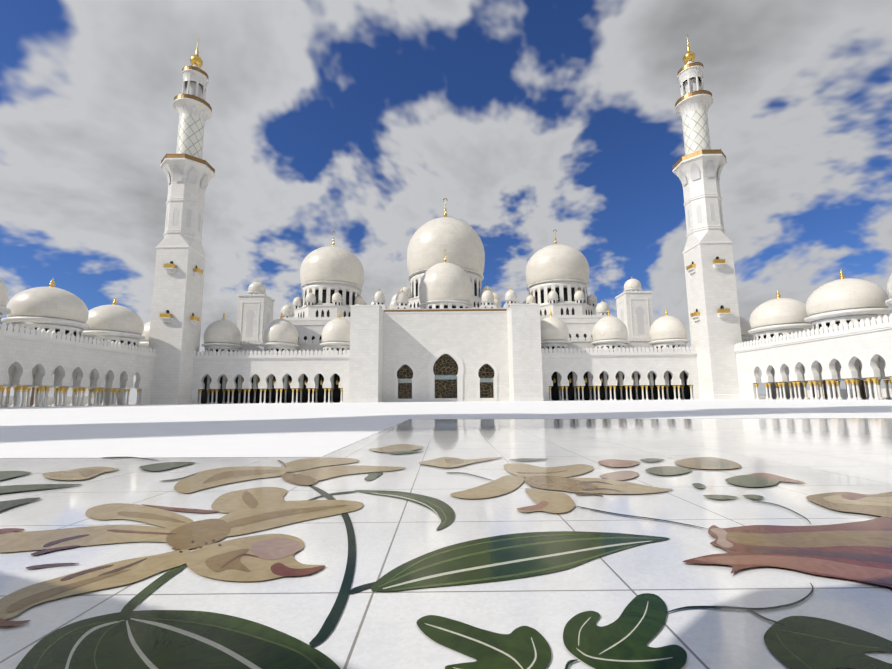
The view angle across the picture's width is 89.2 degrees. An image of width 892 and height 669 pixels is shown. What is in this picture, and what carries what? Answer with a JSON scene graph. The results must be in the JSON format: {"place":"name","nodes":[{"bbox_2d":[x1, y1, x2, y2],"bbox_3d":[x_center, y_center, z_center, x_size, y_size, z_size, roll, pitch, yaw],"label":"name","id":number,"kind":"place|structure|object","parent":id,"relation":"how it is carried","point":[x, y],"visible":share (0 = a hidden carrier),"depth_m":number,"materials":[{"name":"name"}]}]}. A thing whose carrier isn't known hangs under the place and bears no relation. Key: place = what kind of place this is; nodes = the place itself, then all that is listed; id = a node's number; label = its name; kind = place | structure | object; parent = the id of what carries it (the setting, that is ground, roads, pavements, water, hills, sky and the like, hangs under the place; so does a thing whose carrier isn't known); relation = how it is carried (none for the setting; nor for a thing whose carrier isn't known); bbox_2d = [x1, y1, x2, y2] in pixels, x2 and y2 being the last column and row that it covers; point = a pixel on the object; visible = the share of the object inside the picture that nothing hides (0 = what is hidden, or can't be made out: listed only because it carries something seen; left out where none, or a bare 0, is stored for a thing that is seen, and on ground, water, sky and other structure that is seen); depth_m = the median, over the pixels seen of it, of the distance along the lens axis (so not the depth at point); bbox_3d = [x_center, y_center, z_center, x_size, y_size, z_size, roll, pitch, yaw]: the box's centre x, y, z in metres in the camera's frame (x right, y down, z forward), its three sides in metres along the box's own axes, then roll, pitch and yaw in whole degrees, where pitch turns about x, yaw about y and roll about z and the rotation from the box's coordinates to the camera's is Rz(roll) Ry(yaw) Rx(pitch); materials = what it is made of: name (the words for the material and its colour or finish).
{"place":"outdoors","nodes":[
{"label":"outdoors","id":0,"kind":"place"},
{"bbox_2d":[3,396,885,405],"bbox_3d":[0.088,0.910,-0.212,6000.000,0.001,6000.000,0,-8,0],"label":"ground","id":1,"kind":"structure","parent":0,"point":[760,397],"depth_m":176.47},
{"bbox_2d":[2,366,891,405],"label":"columns","id":2,"kind":"structure","parent":1,"relation":"on","point":[50,399],"depth_m":129.11,"materials":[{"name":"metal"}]},
{"bbox_2d":[237,198,652,354],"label":"prayer hall","id":3,"kind":"structure","parent":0,"point":[445,260],"depth_m":179.91,"materials":[{"name":"stone"}]},
{"bbox_2d":[0,399,891,668],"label":"courtyard floor","id":4,"kind":"structure","parent":0,"point":[372,629],"depth_m":3.04,"materials":[{"name":"stone"}]},
{"bbox_2d":[0,269,891,407],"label":"side arcades","id":5,"kind":"object","parent":4,"relation":"on","point":[826,331],"visible":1,"depth_m":90.84,"materials":[{"name":"stone"}]},
{"bbox_2d":[348,304,543,402],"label":"portal","id":6,"kind":"object","parent":4,"relation":"on","point":[450,355],"visible":1,"depth_m":124.22,"materials":[{"name":"stone"}]},
{"bbox_2d":[0,444,891,668],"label":"floor inlays","id":7,"kind":"object","parent":4,"relation":"on","point":[126,637],"visible":1,"depth_m":2.41,"materials":[{"name":"multicoloured stone"}]},
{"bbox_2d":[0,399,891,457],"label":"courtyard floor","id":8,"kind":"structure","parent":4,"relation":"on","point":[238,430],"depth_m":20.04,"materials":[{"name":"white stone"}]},
{"bbox_2d":[148,38,214,403],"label":"minaret","id":9,"kind":"object","parent":8,"relation":"on","point":[176,310],"visible":1,"depth_m":121.33,"materials":[{"name":"stone"}]},
{"bbox_2d":[672,35,741,399],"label":"minaret","id":10,"kind":"object","parent":8,"relation":"on","point":[713,313],"visible":1,"depth_m":121.61,"materials":[{"name":"stone"}]},
{"bbox_2d":[138,309,755,403],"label":"domed arcades","id":11,"kind":"object","parent":4,"relation":"on","point":[609,366],"visible":0.83,"depth_m":122.41,"materials":[{"name":"white stone"}]},
{"bbox_2d":[0,0,891,400],"label":"sky","id":12,"kind":"structure","parent":0,"point":[356,120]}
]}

